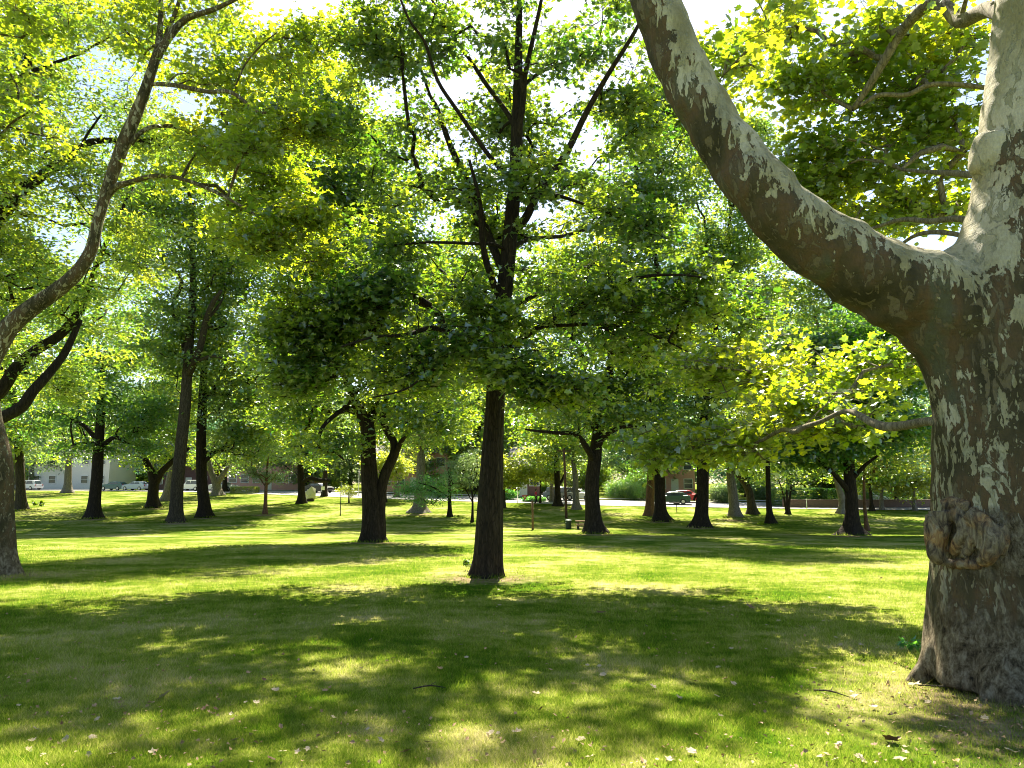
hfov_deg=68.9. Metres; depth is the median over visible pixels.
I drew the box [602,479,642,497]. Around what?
round shrub
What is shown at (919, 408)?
street tree
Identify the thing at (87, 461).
window
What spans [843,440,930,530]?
young tree
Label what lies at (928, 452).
street tree
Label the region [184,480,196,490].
parked car
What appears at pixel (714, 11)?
sky
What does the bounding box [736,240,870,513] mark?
ash tree
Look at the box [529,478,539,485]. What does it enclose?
window
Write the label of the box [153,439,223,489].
dark house
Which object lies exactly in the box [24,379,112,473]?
street tree
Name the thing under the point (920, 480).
young tree
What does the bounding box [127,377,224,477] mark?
street tree
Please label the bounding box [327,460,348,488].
tall shrub
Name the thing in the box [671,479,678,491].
door
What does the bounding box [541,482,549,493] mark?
round shrub
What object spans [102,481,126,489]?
parked car
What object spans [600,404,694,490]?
street tree
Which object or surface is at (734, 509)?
ash tree
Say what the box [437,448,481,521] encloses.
young tree
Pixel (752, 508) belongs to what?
ash tree
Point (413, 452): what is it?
ash tree
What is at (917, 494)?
hedge
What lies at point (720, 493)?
round shrub
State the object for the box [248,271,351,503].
oak tree
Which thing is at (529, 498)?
round shrub
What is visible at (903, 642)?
seedling
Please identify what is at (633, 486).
round shrub
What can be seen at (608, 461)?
street tree
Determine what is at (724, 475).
street tree
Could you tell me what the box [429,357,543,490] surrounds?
street tree
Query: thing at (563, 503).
pavement
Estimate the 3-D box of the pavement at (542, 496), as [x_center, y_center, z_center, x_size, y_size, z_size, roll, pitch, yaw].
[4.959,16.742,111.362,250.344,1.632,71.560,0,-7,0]
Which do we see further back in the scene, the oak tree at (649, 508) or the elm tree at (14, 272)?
the oak tree at (649, 508)
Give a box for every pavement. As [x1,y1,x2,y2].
[87,490,929,509]
[189,489,777,500]
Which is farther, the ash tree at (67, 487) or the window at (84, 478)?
the window at (84, 478)
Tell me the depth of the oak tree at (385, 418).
36.88 m
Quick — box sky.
[0,0,993,482]
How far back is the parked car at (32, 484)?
127.13 m
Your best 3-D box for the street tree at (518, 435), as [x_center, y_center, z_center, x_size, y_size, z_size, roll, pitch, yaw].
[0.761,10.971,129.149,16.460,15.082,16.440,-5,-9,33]
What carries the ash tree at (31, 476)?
on the ground at (238, 519)
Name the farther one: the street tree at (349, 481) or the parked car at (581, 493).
the street tree at (349, 481)
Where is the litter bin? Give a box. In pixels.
[565,519,571,528]
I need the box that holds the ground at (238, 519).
[0,483,1023,767]
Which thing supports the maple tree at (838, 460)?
on the ground at (238, 519)
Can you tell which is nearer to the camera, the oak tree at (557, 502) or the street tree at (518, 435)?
the oak tree at (557, 502)
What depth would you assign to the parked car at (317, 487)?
112.55 m
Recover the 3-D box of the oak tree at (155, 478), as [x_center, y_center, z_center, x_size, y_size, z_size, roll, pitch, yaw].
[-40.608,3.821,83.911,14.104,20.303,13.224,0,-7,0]
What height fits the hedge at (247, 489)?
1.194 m
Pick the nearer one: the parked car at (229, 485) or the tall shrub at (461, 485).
the parked car at (229, 485)
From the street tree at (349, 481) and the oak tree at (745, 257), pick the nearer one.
the oak tree at (745, 257)
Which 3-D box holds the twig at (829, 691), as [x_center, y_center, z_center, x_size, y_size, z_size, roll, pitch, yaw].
[2.717,2.590,6.302,0.104,0.037,0.301,7,-10,-44]
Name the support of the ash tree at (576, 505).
on the ground at (238, 519)
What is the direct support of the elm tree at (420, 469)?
on the ground at (238, 519)
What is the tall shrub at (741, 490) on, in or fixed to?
on the ground at (238, 519)
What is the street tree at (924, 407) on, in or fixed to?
on the ground at (238, 519)
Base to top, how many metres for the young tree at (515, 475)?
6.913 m
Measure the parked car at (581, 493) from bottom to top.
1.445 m
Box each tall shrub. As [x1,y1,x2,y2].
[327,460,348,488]
[453,449,474,489]
[562,459,615,490]
[735,474,764,491]
[795,472,862,492]
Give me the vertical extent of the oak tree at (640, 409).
33.390 m
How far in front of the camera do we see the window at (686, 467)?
111.29 m
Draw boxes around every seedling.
[32,500,44,506]
[463,558,470,566]
[897,635,920,651]
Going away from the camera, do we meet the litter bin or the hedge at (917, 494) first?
the litter bin
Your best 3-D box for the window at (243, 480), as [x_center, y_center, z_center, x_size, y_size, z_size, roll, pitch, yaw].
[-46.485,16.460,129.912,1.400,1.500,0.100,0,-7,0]
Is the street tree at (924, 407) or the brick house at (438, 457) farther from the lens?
the brick house at (438, 457)
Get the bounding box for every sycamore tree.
[0,0,376,574]
[596,0,1023,707]
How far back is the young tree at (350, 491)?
90.31 m
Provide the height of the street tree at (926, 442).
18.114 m
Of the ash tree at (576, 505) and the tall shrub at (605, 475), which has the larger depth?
the tall shrub at (605, 475)
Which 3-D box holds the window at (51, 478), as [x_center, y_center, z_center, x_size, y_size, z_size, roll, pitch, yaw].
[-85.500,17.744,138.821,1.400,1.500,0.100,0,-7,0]
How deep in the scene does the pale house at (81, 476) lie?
139.11 m
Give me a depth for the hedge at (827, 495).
85.38 m
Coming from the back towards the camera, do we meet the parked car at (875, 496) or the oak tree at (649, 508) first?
the parked car at (875, 496)
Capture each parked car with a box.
[25,480,43,489]
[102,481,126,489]
[121,481,147,489]
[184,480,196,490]
[208,482,239,490]
[305,483,333,492]
[543,487,572,499]
[561,489,584,499]
[665,492,690,503]
[675,490,695,499]
[857,491,889,498]
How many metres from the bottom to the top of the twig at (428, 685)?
0.037 m
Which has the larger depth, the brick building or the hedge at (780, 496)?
the brick building
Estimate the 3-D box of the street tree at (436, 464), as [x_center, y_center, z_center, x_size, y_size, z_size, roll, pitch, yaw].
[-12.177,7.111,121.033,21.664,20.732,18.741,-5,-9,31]
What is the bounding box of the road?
[127,490,929,508]
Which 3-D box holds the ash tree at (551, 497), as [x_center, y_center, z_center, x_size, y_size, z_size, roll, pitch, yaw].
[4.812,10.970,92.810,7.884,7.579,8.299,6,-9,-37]
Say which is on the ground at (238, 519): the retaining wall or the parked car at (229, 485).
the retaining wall
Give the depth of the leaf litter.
5.33 m
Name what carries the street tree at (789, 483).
on the ground at (238, 519)
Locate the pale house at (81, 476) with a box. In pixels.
[28,436,140,488]
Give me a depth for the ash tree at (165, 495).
94.44 m
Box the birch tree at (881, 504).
[856,463,916,509]
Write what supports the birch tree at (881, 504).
on the ground at (238, 519)
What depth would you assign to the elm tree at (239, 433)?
69.83 m
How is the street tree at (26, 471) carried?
on the ground at (238, 519)
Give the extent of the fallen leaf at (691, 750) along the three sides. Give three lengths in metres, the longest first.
0.083 x 0.073 x 0.010 m
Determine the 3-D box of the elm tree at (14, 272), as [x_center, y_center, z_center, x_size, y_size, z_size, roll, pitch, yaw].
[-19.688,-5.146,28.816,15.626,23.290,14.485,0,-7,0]
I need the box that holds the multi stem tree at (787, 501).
[747,458,826,513]
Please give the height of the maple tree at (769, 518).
16.639 m
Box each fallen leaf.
[686,747,696,752]
[881,735,898,740]
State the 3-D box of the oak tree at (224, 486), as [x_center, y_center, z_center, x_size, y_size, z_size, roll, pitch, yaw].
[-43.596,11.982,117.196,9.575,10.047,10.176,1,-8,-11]
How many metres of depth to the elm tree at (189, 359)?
65.38 m
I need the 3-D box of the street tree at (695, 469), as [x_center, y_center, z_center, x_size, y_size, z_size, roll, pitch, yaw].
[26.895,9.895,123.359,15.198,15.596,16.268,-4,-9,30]
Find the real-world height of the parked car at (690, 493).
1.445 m
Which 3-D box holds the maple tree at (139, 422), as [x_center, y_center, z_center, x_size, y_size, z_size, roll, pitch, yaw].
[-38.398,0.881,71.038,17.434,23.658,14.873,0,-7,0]
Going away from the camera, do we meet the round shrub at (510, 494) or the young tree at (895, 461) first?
the young tree at (895, 461)
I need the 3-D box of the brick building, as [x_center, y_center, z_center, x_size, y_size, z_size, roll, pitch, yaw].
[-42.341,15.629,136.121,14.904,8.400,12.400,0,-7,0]
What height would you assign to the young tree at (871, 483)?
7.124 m
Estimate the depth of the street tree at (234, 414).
142.46 m
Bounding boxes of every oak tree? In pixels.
[74,330,211,507]
[186,370,269,495]
[206,445,258,491]
[208,43,493,542]
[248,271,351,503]
[390,468,466,516]
[496,230,607,506]
[504,59,724,533]
[593,365,686,515]
[603,204,730,521]
[630,100,799,527]
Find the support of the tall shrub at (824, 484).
on the ground at (238, 519)
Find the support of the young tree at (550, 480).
on the ground at (238, 519)
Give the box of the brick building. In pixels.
[227,446,322,489]
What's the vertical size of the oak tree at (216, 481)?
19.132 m
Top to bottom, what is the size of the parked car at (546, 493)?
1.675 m
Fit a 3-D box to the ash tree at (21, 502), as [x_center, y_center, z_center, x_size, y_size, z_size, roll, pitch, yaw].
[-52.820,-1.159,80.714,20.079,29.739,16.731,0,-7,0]
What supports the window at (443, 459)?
in the brick house at (438, 457)
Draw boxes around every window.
[48,475,55,483]
[80,475,88,483]
[82,456,89,464]
[229,474,236,482]
[241,474,248,482]
[436,457,444,466]
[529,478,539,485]
[683,462,692,469]
[683,479,692,488]
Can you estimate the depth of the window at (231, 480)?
129.89 m
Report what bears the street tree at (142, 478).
on the ground at (238, 519)
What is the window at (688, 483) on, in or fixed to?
in the brick house at (685, 481)
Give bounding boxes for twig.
[413,682,445,688]
[814,687,849,697]
[918,684,950,687]
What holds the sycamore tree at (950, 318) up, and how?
on the ground at (238, 519)
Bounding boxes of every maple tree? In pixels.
[4,263,188,518]
[229,0,797,578]
[710,330,825,524]
[755,303,931,535]
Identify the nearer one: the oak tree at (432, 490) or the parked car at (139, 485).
the oak tree at (432, 490)
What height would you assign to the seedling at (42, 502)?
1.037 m
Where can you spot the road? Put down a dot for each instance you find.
(690, 503)
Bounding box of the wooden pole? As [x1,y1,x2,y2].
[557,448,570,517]
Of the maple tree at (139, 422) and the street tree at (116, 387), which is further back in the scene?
the street tree at (116, 387)
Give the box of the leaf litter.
[4,556,1023,767]
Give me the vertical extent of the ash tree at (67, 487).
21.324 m
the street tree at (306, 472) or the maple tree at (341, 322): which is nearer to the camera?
the maple tree at (341, 322)
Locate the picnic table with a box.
[575,520,584,528]
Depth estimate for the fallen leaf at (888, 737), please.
5.02 m
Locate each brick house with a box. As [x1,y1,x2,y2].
[376,438,451,491]
[506,447,539,495]
[665,461,694,492]
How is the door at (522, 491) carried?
in the brick house at (529, 490)
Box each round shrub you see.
[505,488,518,499]
[519,496,546,501]
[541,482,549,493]
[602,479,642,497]
[617,469,646,499]
[709,484,739,502]
[751,481,775,499]
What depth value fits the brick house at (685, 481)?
111.05 m
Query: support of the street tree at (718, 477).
on the ground at (238, 519)
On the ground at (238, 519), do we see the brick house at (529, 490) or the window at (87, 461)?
the brick house at (529, 490)
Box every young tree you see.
[237,441,299,513]
[335,483,359,502]
[350,449,416,501]
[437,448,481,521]
[472,447,549,507]
[512,441,579,503]
[828,457,918,510]
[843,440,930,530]
[885,458,930,510]
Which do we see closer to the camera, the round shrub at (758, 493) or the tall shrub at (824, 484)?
the round shrub at (758, 493)
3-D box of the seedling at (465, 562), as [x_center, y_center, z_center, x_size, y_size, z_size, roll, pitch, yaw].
[-1.043,4.690,19.390,0.455,0.329,0.398,3,-8,-19]
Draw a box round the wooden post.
[531,500,533,529]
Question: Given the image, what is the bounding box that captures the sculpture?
[305,486,315,500]
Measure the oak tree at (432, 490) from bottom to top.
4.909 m
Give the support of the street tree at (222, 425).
on the ground at (238, 519)
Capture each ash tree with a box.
[0,234,112,510]
[1,357,118,492]
[10,438,60,489]
[130,364,230,500]
[357,390,452,496]
[522,443,582,501]
[531,401,610,509]
[689,457,770,517]
[718,276,835,514]
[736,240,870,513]
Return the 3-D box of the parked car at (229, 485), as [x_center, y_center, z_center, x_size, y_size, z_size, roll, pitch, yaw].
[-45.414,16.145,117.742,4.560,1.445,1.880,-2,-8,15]
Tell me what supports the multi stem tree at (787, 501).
on the ground at (238, 519)
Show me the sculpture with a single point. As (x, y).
(310, 493)
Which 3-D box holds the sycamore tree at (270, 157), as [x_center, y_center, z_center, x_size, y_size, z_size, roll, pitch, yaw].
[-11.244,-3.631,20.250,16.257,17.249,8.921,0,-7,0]
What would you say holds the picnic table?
on the ground at (238, 519)
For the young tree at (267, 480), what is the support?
on the ground at (238, 519)
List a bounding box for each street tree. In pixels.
[7,418,63,479]
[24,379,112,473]
[85,370,136,429]
[105,402,162,481]
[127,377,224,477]
[189,370,258,451]
[208,392,292,470]
[259,396,358,485]
[319,414,360,489]
[388,383,484,484]
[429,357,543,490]
[483,406,548,456]
[560,423,625,479]
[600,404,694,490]
[683,409,715,484]
[694,398,797,496]
[710,470,726,484]
[715,301,838,494]
[885,377,931,498]
[900,395,928,453]
[908,406,930,492]
[912,397,930,469]
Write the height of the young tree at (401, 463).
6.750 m
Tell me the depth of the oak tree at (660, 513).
65.95 m
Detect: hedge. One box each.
[230,486,259,492]
[765,487,825,504]
[812,488,844,498]
[861,488,928,498]
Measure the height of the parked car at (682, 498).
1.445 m
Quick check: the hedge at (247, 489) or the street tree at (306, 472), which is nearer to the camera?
the hedge at (247, 489)
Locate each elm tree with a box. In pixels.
[0,0,202,422]
[92,113,272,522]
[132,198,313,517]
[264,142,368,496]
[362,207,497,513]
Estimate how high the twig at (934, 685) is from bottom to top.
0.037 m
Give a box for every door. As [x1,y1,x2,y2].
[519,483,526,495]
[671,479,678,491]
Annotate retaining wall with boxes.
[782,499,929,507]

